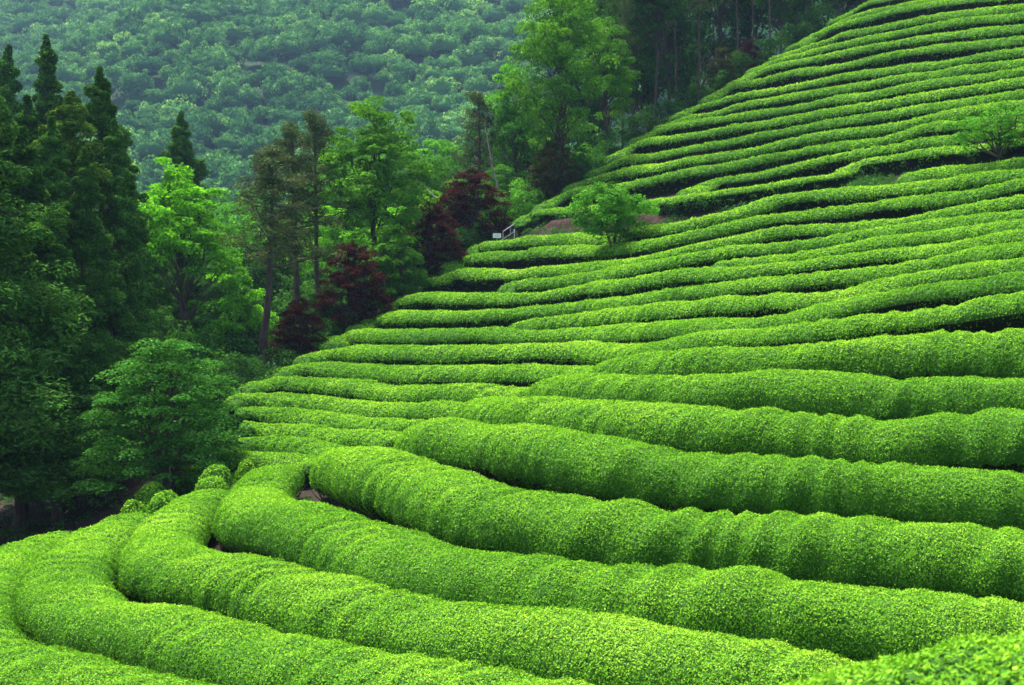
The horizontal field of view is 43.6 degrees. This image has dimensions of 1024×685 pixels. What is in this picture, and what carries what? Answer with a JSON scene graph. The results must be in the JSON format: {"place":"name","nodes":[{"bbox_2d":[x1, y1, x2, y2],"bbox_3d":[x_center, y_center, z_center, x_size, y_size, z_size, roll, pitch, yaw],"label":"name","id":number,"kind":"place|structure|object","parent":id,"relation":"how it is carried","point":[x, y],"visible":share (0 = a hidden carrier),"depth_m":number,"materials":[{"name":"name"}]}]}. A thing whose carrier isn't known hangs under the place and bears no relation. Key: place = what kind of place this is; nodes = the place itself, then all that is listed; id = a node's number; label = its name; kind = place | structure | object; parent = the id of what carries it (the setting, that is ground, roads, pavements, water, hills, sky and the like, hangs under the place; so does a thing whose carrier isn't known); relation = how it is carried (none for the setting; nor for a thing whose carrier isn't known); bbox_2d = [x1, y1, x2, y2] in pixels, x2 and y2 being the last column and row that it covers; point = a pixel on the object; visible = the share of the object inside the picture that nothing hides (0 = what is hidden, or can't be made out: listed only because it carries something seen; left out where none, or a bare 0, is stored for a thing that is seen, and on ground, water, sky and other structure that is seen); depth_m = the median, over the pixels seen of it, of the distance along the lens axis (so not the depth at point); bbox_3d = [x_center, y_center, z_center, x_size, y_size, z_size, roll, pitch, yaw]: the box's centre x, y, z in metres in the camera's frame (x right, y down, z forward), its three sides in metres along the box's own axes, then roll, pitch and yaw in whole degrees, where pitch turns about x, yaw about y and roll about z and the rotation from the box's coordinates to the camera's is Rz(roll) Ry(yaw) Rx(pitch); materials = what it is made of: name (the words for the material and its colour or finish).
{"place":"outdoors","nodes":[
{"label":"outdoors","id":0,"kind":"place"},
{"bbox_2d":[0,0,989,601],"bbox_3d":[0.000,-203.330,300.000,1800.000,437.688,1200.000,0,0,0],"label":"ground","id":1,"kind":"structure","parent":0,"point":[134,486],"depth_m":50.11,"materials":[{"name":"soil"}]},
{"bbox_2d":[0,44,24,497],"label":"conifer tree","id":2,"kind":"object","parent":1,"relation":"on","point":[10,85],"visible":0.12,"depth_m":53.76,"materials":[{"name":"green plant"}]},
{"bbox_2d":[10,94,77,501],"bbox_3d":[-16.112,-1.361,43.103,4.930,13.984,4.858,0,0,-43],"label":"conifer tree","id":3,"kind":"object","parent":1,"relation":"on","point":[27,117],"visible":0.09,"depth_m":42.90,"materials":[{"name":"green plant"}]},
{"bbox_2d":[30,33,69,165],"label":"conifer tree","id":4,"kind":"object","parent":1,"relation":"on","point":[46,83],"visible":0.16,"depth_m":55.69,"materials":[{"name":"green plant"}]},
{"bbox_2d":[0,67,116,513],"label":"conifer tree","id":5,"kind":"object","parent":1,"relation":"on","point":[15,225],"visible":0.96,"depth_m":33.82,"materials":[{"name":"green plant"}]},
{"bbox_2d":[1,116,120,511],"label":"conifer tree","id":6,"kind":"object","parent":1,"relation":"on","point":[59,182],"visible":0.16,"depth_m":38.87,"materials":[{"name":"green plant"}]},
{"bbox_2d":[0,125,122,530],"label":"conifer tree","id":7,"kind":"object","parent":1,"relation":"on","point":[23,153],"visible":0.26,"depth_m":36.25,"materials":[{"name":"green plant"}]},
{"bbox_2d":[0,233,134,525],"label":"conifer tree","id":8,"kind":"object","parent":1,"relation":"on","point":[57,249],"visible":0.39,"depth_m":35.70,"materials":[{"name":"green plant"}]},
{"bbox_2d":[28,146,137,508],"bbox_3d":[-12.774,-0.377,37.391,3.615,10.798,3.621,0,0,-26],"label":"conifer tree","id":9,"kind":"object","parent":1,"relation":"on","point":[86,188],"visible":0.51,"depth_m":37.29,"materials":[{"name":"green plant"}]},
{"bbox_2d":[0,91,179,498],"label":"conifer tree","id":10,"kind":"object","parent":1,"relation":"on","point":[68,111],"visible":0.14,"depth_m":40.72,"materials":[{"name":"green plant"}]},
{"bbox_2d":[0,530,221,684],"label":"tea hedge","id":11,"kind":"object","parent":1,"relation":"on","point":[23,661],"visible":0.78,"depth_m":14.31,"materials":[{"name":"green plant"}]},
{"bbox_2d":[72,262,163,479],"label":"conifer tree","id":12,"kind":"object","parent":1,"relation":"on","point":[118,316],"visible":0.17,"depth_m":39.79,"materials":[{"name":"green plant"}]},
{"bbox_2d":[66,65,179,418],"bbox_3d":[-13.773,-2.365,44.120,5.704,14.347,5.713,0,0,-18],"label":"conifer tree","id":13,"kind":"object","parent":1,"relation":"on","point":[102,110],"visible":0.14,"depth_m":43.76,"materials":[{"name":"green plant"}]},
{"bbox_2d":[85,118,176,469],"bbox_3d":[-12.890,-1.441,42.007,3.758,11.842,3.703,0,0,-11],"label":"conifer tree","id":14,"kind":"object","parent":1,"relation":"on","point":[113,188],"visible":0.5,"depth_m":41.86,"materials":[{"name":"green plant"}]},
{"bbox_2d":[120,182,174,442],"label":"conifer tree","id":15,"kind":"object","parent":1,"relation":"on","point":[131,186],"visible":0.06,"depth_m":45.88,"materials":[{"name":"green plant"}]},
{"bbox_2d":[68,338,252,493],"bbox_3d":[-9.041,2.157,33.017,4.649,4.583,4.926,0,0,-29],"label":"maple tree","id":16,"kind":"object","parent":1,"relation":"on","point":[159,463],"visible":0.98,"depth_m":32.45,"materials":[{"name":"green plant"}]},
{"bbox_2d":[141,199,196,421],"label":"conifer tree","id":17,"kind":"object","parent":1,"relation":"on","point":[164,295],"visible":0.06,"depth_m":51.94,"materials":[{"name":"green plant"}]},
{"bbox_2d":[148,110,222,422],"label":"conifer tree","id":18,"kind":"object","parent":1,"relation":"on","point":[179,148],"visible":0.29,"depth_m":65.69,"materials":[{"name":"green plant"}]},
{"bbox_2d":[136,156,245,421],"bbox_3d":[-13.173,-1.515,49.818,5.310,11.354,5.285,0,0,-34],"label":"broadleaf tree","id":19,"kind":"object","parent":1,"relation":"on","point":[176,221],"visible":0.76,"depth_m":49.67,"materials":[{"name":"green plant"}]},
{"bbox_2d":[146,239,236,338],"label":"forest tree","id":20,"kind":"object","parent":1,"relation":"on","point":[195,293],"visible":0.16,"depth_m":58.51,"materials":[{"name":"green plant"}]},
{"bbox_2d":[164,315,260,388],"bbox_3d":[-11.531,1.158,47.918,3.563,4.436,3.536,0,0,21],"label":"shrub","id":21,"kind":"object","parent":1,"relation":"on","point":[211,342],"visible":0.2,"depth_m":47.76,"materials":[{"name":"green plant"}]},
{"bbox_2d":[183,262,261,341],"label":"forest tree","id":22,"kind":"object","parent":1,"relation":"on","point":[215,285],"visible":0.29,"depth_m":56.78,"materials":[{"name":"green plant"}]},
{"bbox_2d":[190,320,280,386],"bbox_3d":[-10.928,1.062,50.221,4.163,3.846,4.184,0,0,35],"label":"shrub","id":23,"kind":"object","parent":1,"relation":"on","point":[230,343],"visible":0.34,"depth_m":49.03,"materials":[{"name":"green plant"}]},
{"bbox_2d":[201,266,279,387],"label":"young tree","id":24,"kind":"object","parent":1,"relation":"on","point":[240,301],"visible":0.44,"depth_m":50.09,"materials":[{"name":"green plant"}]},
{"bbox_2d":[215,351,280,395],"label":"shrub","id":25,"kind":"object","parent":1,"relation":"on","point":[233,365],"visible":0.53,"depth_m":43.33,"materials":[{"name":"green plant"}]},
{"bbox_2d":[210,188,285,333],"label":"forest tree","id":26,"kind":"object","parent":1,"relation":"on","point":[228,206],"visible":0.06,"depth_m":93.91,"materials":[{"name":"green plant"}]},
{"bbox_2d":[216,245,293,331],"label":"forest tree","id":27,"kind":"object","parent":1,"relation":"on","point":[257,282],"visible":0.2,"depth_m":61.68,"materials":[{"name":"green plant"}]},
{"bbox_2d":[199,450,315,487],"bbox_3d":[-6.096,3.390,32.980,4.437,1.159,1.693,0,0,31],"label":"tea hedge","id":28,"kind":"object","parent":1,"relation":"on","point":[304,462],"visible":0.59,"depth_m":32.91,"materials":[{"name":"green plant"}]},
{"bbox_2d":[211,143,347,375],"bbox_3d":[-9.173,-2.738,49.127,4.795,9.921,4.064,0,0,-37],"label":"pine tree","id":29,"kind":"object","parent":1,"relation":"on","point":[269,157],"visible":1,"depth_m":48.99,"materials":[{"name":"green plant"}]},
{"bbox_2d":[225,435,347,456],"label":"tea hedge","id":30,"kind":"object","parent":1,"relation":"on","point":[313,447],"visible":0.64,"depth_m":34.17,"materials":[{"name":"green plant"}]},
{"bbox_2d":[264,297,328,365],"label":"red maple","id":31,"kind":"object","parent":1,"relation":"on","point":[306,347],"visible":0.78,"depth_m":46.75,"materials":[{"name":"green plant"}]},
{"bbox_2d":[257,120,349,345],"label":"pine tree","id":32,"kind":"object","parent":1,"relation":"on","point":[289,136],"visible":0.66,"depth_m":53.04,"materials":[{"name":"green plant"}]},
{"bbox_2d":[15,511,593,684],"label":"tea hedge","id":33,"kind":"object","parent":1,"relation":"on","point":[69,595],"visible":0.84,"depth_m":15.25,"materials":[{"name":"green plant"}]},
{"bbox_2d":[274,107,355,333],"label":"pine tree","id":34,"kind":"object","parent":1,"relation":"on","point":[317,144],"visible":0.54,"depth_m":55.99,"materials":[{"name":"green plant"}]},
{"bbox_2d":[239,420,401,447],"bbox_3d":[-4.928,2.809,34.973,6.685,1.228,1.668,0,0,39],"label":"tea hedge","id":35,"kind":"object","parent":1,"relation":"on","point":[362,437],"visible":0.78,"depth_m":34.85,"materials":[{"name":"green plant"}]},
{"bbox_2d":[233,406,426,434],"bbox_3d":[-5.101,2.522,36.472,7.312,1.288,1.768,0,0,37],"label":"tea hedge","id":36,"kind":"object","parent":1,"relation":"on","point":[299,415],"visible":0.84,"depth_m":36.50,"materials":[{"name":"green plant"}]},
{"bbox_2d":[299,206,371,301],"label":"forest tree","id":37,"kind":"object","parent":1,"relation":"on","point":[323,240],"visible":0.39,"depth_m":65.43,"materials":[{"name":"green plant"}]},
{"bbox_2d":[280,166,396,294],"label":"forest tree","id":38,"kind":"object","parent":1,"relation":"on","point":[343,199],"visible":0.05,"depth_m":73.26,"materials":[{"name":"green plant"}]},
{"bbox_2d":[223,391,466,425],"bbox_3d":[-4.372,2.153,37.094,10.778,1.280,2.227,0,0,40],"label":"tea hedge","id":39,"kind":"object","parent":1,"relation":"on","point":[426,410],"visible":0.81,"depth_m":37.37,"materials":[{"name":"green plant"}]},
{"bbox_2d":[309,241,395,327],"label":"red maple","id":40,"kind":"object","parent":1,"relation":"on","point":[356,301],"visible":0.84,"depth_m":50.07,"materials":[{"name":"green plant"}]},
{"bbox_2d":[317,95,442,274],"bbox_3d":[-5.959,-5.607,55.592,4.911,10.159,5.082,0,0,33],"label":"broadleaf tree","id":41,"kind":"object","parent":1,"relation":"on","point":[373,194],"visible":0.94,"depth_m":55.11,"materials":[{"name":"green plant"}]},
{"bbox_2d":[237,375,529,403],"bbox_3d":[-3.422,1.706,37.544,13.737,1.290,2.594,0,0,45],"label":"tea hedge","id":42,"kind":"object","parent":1,"relation":"on","point":[361,389],"visible":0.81,"depth_m":38.23,"materials":[{"name":"green plant"}]},
{"bbox_2d":[352,218,432,305],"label":"maple tree","id":43,"kind":"object","parent":1,"relation":"on","point":[396,279],"visible":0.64,"depth_m":52.57,"materials":[{"name":"green plant"}]},
{"bbox_2d":[361,149,472,285],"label":"forest tree","id":44,"kind":"object","parent":1,"relation":"on","point":[435,170],"visible":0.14,"depth_m":70.83,"materials":[{"name":"green plant"}]},
{"bbox_2d":[0,0,854,253],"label":"forest","id":45,"kind":"object","parent":1,"relation":"on","point":[457,36],"visible":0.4,"depth_m":322.63,"materials":[{"name":"green plant"}]},
{"bbox_2d":[265,361,595,386],"bbox_3d":[-2.318,1.192,37.857,2.412,1.360,16.545,0,0,-41],"label":"tea hedge","id":46,"kind":"object","parent":1,"relation":"on","point":[523,375],"visible":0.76,"depth_m":36.91,"materials":[{"name":"green plant"}]},
{"bbox_2d":[400,201,467,278],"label":"red maple","id":47,"kind":"object","parent":1,"relation":"on","point":[425,234],"visible":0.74,"depth_m":56.60,"materials":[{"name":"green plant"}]},
{"bbox_2d":[405,139,491,261],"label":"forest tree","id":48,"kind":"object","parent":1,"relation":"on","point":[443,151],"visible":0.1,"depth_m":79.29,"materials":[{"name":"green plant"}]},
{"bbox_2d":[0,171,909,588],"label":"weeds","id":49,"kind":"object","parent":1,"relation":"on","point":[38,521],"visible":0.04,"depth_m":37.58,"materials":[{"name":"green plant"}]},
{"bbox_2d":[429,168,516,256],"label":"red maple","id":50,"kind":"object","parent":1,"relation":"on","point":[460,199],"visible":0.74,"depth_m":61.45,"materials":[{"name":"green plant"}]},
{"bbox_2d":[444,88,518,235],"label":"pine tree","id":51,"kind":"object","parent":1,"relation":"on","point":[482,105],"visible":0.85,"depth_m":74.11,"materials":[{"name":"green plant"}]},
{"bbox_2d":[116,488,856,684],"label":"tea hedge","id":52,"kind":"object","parent":1,"relation":"on","point":[167,555],"visible":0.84,"depth_m":14.94,"materials":[{"name":"green plant"}]},
{"bbox_2d":[484,64,545,211],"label":"broadleaf tree","id":53,"kind":"object","parent":1,"relation":"on","point":[511,123],"visible":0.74,"depth_m":73.55,"materials":[{"name":"green plant"}]},
{"bbox_2d":[523,137,579,199],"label":"maple tree","id":54,"kind":"object","parent":1,"relation":"on","point":[551,157],"visible":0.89,"depth_m":64.68,"materials":[{"name":"red plant"}]},
{"bbox_2d":[503,0,621,192],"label":"broadleaf tree","id":55,"kind":"object","parent":1,"relation":"on","point":[548,34],"visible":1,"depth_m":65.05,"materials":[{"name":"green plant"}]},
{"bbox_2d":[530,91,611,173],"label":"forest tree","id":56,"kind":"object","parent":1,"relation":"on","point":[589,141],"visible":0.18,"depth_m":81.64,"materials":[{"name":"green plant"}]},
{"bbox_2d":[536,0,663,165],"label":"forest tree","id":57,"kind":"object","parent":1,"relation":"on","point":[598,13],"visible":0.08,"depth_m":83.30,"materials":[{"name":"green plant"}]},
{"bbox_2d":[575,15,641,153],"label":"broadleaf tree","id":58,"kind":"object","parent":1,"relation":"on","point":[595,65],"visible":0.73,"depth_m":69.70,"materials":[{"name":"green plant"}]},
{"bbox_2d":[561,181,659,243],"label":"tree","id":59,"kind":"object","parent":1,"relation":"on","point":[605,208],"visible":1,"depth_m":47.12,"materials":[{"name":"green plant"}]},
{"bbox_2d":[211,464,1023,662],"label":"tea hedge","id":60,"kind":"object","parent":1,"relation":"on","point":[263,511],"visible":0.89,"depth_m":15.04,"materials":[{"name":"green plant"}]},
{"bbox_2d":[586,0,674,132],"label":"forest tree","id":61,"kind":"object","parent":1,"relation":"on","point":[644,67],"visible":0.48,"depth_m":76.44,"materials":[{"name":"green plant"}]},
{"bbox_2d":[575,0,725,132],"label":"forest tree","id":62,"kind":"object","parent":1,"relation":"on","point":[682,60],"visible":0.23,"depth_m":91.21,"materials":[{"name":"green plant"}]},
{"bbox_2d":[292,290,1023,366],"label":"tea hedge","id":63,"kind":"object","parent":1,"relation":"on","point":[994,313],"visible":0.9,"depth_m":27.47,"materials":[{"name":"green plant"}]},
{"bbox_2d":[626,0,689,125],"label":"forest tree","id":64,"kind":"object","parent":1,"relation":"on","point":[669,10],"visible":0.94,"depth_m":74.75,"materials":[{"name":"green plant"}]},
{"bbox_2d":[308,445,1023,604],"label":"tea hedge","id":65,"kind":"object","parent":1,"relation":"on","point":[454,506],"visible":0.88,"depth_m":16.63,"materials":[{"name":"green plant"}]},
{"bbox_2d":[316,271,1023,352],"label":"tea hedge","id":66,"kind":"object","parent":1,"relation":"on","point":[954,293],"visible":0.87,"depth_m":30.28,"materials":[{"name":"green plant"}]},
{"bbox_2d":[637,0,707,99],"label":"forest tree","id":67,"kind":"object","parent":1,"relation":"on","point":[681,28],"visible":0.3,"depth_m":85.52,"materials":[{"name":"green plant"}]},
{"bbox_2d":[344,240,1023,332],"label":"tea hedge","id":68,"kind":"object","parent":1,"relation":"on","point":[821,281],"visible":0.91,"depth_m":35.42,"materials":[{"name":"green plant"}]},
{"bbox_2d":[377,228,1023,313],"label":"tea hedge","id":69,"kind":"object","parent":1,"relation":"on","point":[591,290],"visible":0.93,"depth_m":38.52,"materials":[{"name":"green plant"}]},
{"bbox_2d":[392,416,1023,529],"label":"tea hedge","id":70,"kind":"object","parent":1,"relation":"on","point":[535,457],"visible":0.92,"depth_m":18.22,"materials":[{"name":"green plant"}]},
{"bbox_2d":[658,1,768,107],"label":"forest tree","id":71,"kind":"object","parent":1,"relation":"on","point":[732,46],"visible":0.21,"depth_m":95.97,"materials":[{"name":"green plant"}]},
{"bbox_2d":[421,194,1023,291],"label":"tea hedge","id":72,"kind":"object","parent":1,"relation":"on","point":[486,279],"visible":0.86,"depth_m":41.63,"materials":[{"name":"green plant"}]},
{"bbox_2d":[699,0,750,65],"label":"forest tree","id":73,"kind":"object","parent":1,"relation":"on","point":[724,10],"visible":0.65,"depth_m":87.56,"materials":[{"name":"green plant"}]},
{"bbox_2d":[435,178,1023,276],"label":"tea hedge","id":74,"kind":"object","parent":1,"relation":"on","point":[886,208],"visible":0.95,"depth_m":43.57,"materials":[{"name":"green plant"}]},
{"bbox_2d":[453,395,1023,473],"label":"tea hedge","id":75,"kind":"object","parent":1,"relation":"on","point":[991,439],"visible":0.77,"depth_m":19.82,"materials":[{"name":"green plant"}]},
{"bbox_2d":[466,168,1023,254],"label":"tea hedge","id":76,"kind":"object","parent":1,"relation":"on","point":[799,201],"visible":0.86,"depth_m":45.64,"materials":[{"name":"green plant"}]},
{"bbox_2d":[497,209,1023,293],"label":"tea hedge","id":77,"kind":"object","parent":1,"relation":"on","point":[703,258],"visible":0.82,"depth_m":39.84,"materials":[{"name":"green plant"}]},
{"bbox_2d":[521,152,1006,234],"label":"weeds","id":78,"kind":"object","parent":1,"relation":"on","point":[865,177],"visible":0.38,"depth_m":49.29,"materials":[{"name":"green plant"}]},
{"bbox_2d":[507,256,1023,330],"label":"tea hedge","id":79,"kind":"object","parent":1,"relation":"on","point":[741,306],"visible":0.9,"depth_m":31.70,"materials":[{"name":"green plant"}]},
{"bbox_2d":[511,140,1023,234],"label":"tea hedge","id":80,"kind":"object","parent":1,"relation":"on","point":[932,156],"visible":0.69,"depth_m":48.63,"materials":[{"name":"green plant"}]},
{"bbox_2d":[524,368,1023,421],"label":"tea hedge","id":81,"kind":"object","parent":1,"relation":"on","point":[840,393],"visible":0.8,"depth_m":21.64,"materials":[{"name":"green plant"}]},
{"bbox_2d":[531,111,1023,212],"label":"tea hedge","id":82,"kind":"object","parent":1,"relation":"on","point":[669,183],"visible":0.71,"depth_m":54.24,"materials":[{"name":"green plant"}]},
{"bbox_2d":[751,0,811,53],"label":"forest tree","id":83,"kind":"object","parent":1,"relation":"on","point":[780,9],"visible":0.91,"depth_m":83.93,"materials":[{"name":"green plant"}]},
{"bbox_2d":[561,99,1023,192],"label":"tea hedge","id":84,"kind":"object","parent":1,"relation":"on","point":[629,173],"visible":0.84,"depth_m":56.02,"materials":[{"name":"green plant"}]},
{"bbox_2d":[583,89,1023,179],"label":"tea hedge","id":85,"kind":"object","parent":1,"relation":"on","point":[755,139],"visible":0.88,"depth_m":57.86,"materials":[{"name":"green plant"}]},
{"bbox_2d":[587,327,1023,381],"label":"tea hedge","id":86,"kind":"object","parent":1,"relation":"on","point":[962,353],"visible":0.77,"depth_m":23.35,"materials":[{"name":"green plant"}]},
{"bbox_2d":[603,76,1023,164],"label":"tea hedge","id":87,"kind":"object","parent":1,"relation":"on","point":[654,144],"visible":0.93,"depth_m":59.74,"materials":[{"name":"green plant"}]},
{"bbox_2d":[627,66,1023,146],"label":"tea hedge","id":88,"kind":"object","parent":1,"relation":"on","point":[762,114],"visible":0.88,"depth_m":60.97,"materials":[{"name":"green plant"}]},
{"bbox_2d":[653,58,1023,129],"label":"tea hedge","id":89,"kind":"object","parent":1,"relation":"on","point":[793,98],"visible":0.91,"depth_m":61.64,"materials":[{"name":"green plant"}]},
{"bbox_2d":[668,47,1023,122],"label":"tea hedge","id":90,"kind":"object","parent":1,"relation":"on","point":[864,75],"visible":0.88,"depth_m":63.73,"materials":[{"name":"green plant"}]},
{"bbox_2d":[675,123,1023,196],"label":"tea hedge","id":91,"kind":"object","parent":1,"relation":"on","point":[826,165],"visible":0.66,"depth_m":51.13,"materials":[{"name":"green plant"}]},
{"bbox_2d":[698,35,1023,104],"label":"tea hedge","id":92,"kind":"object","parent":1,"relation":"on","point":[941,52],"visible":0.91,"depth_m":64.92,"materials":[{"name":"green plant"}]},
{"bbox_2d":[711,218,1023,268],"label":"tea hedge","id":93,"kind":"object","parent":1,"relation":"on","point":[939,236],"visible":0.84,"depth_m":35.94,"materials":[{"name":"green plant"}]},
{"bbox_2d":[724,23,1023,86],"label":"tea hedge","id":94,"kind":"object","parent":1,"relation":"on","point":[917,41],"visible":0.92,"depth_m":67.10,"materials":[{"name":"green plant"}]},
{"bbox_2d":[745,11,1023,73],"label":"tea hedge","id":95,"kind":"object","parent":1,"relation":"on","point":[967,23],"visible":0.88,"depth_m":67.43,"materials":[{"name":"green plant"}]},
{"bbox_2d":[768,3,1023,61],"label":"tea hedge","id":96,"kind":"object","parent":1,"relation":"on","point":[919,21],"visible":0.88,"depth_m":69.81,"materials":[{"name":"green plant"}]},
{"bbox_2d":[784,0,1023,52],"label":"tea hedge","id":97,"kind":"object","parent":1,"relation":"on","point":[903,13],"visible":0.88,"depth_m":72.98,"materials":[{"name":"green plant"}]},
{"bbox_2d":[785,628,1023,684],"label":"tea hedge","id":98,"kind":"object","parent":1,"relation":"on","point":[982,660],"visible":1,"depth_m":6.05,"materials":[{"name":"green plant"}]},
{"bbox_2d":[896,157,1023,183],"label":"tea hedge","id":99,"kind":"object","parent":1,"relation":"on","point":[945,171],"visible":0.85,"depth_m":42.65,"materials":[{"name":"green plant"}]},
{"bbox_2d":[941,101,1023,160],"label":"tree","id":100,"kind":"object","parent":1,"relation":"on","point":[1003,130],"visible":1,"depth_m":42.13,"materials":[{"name":"green plant"}]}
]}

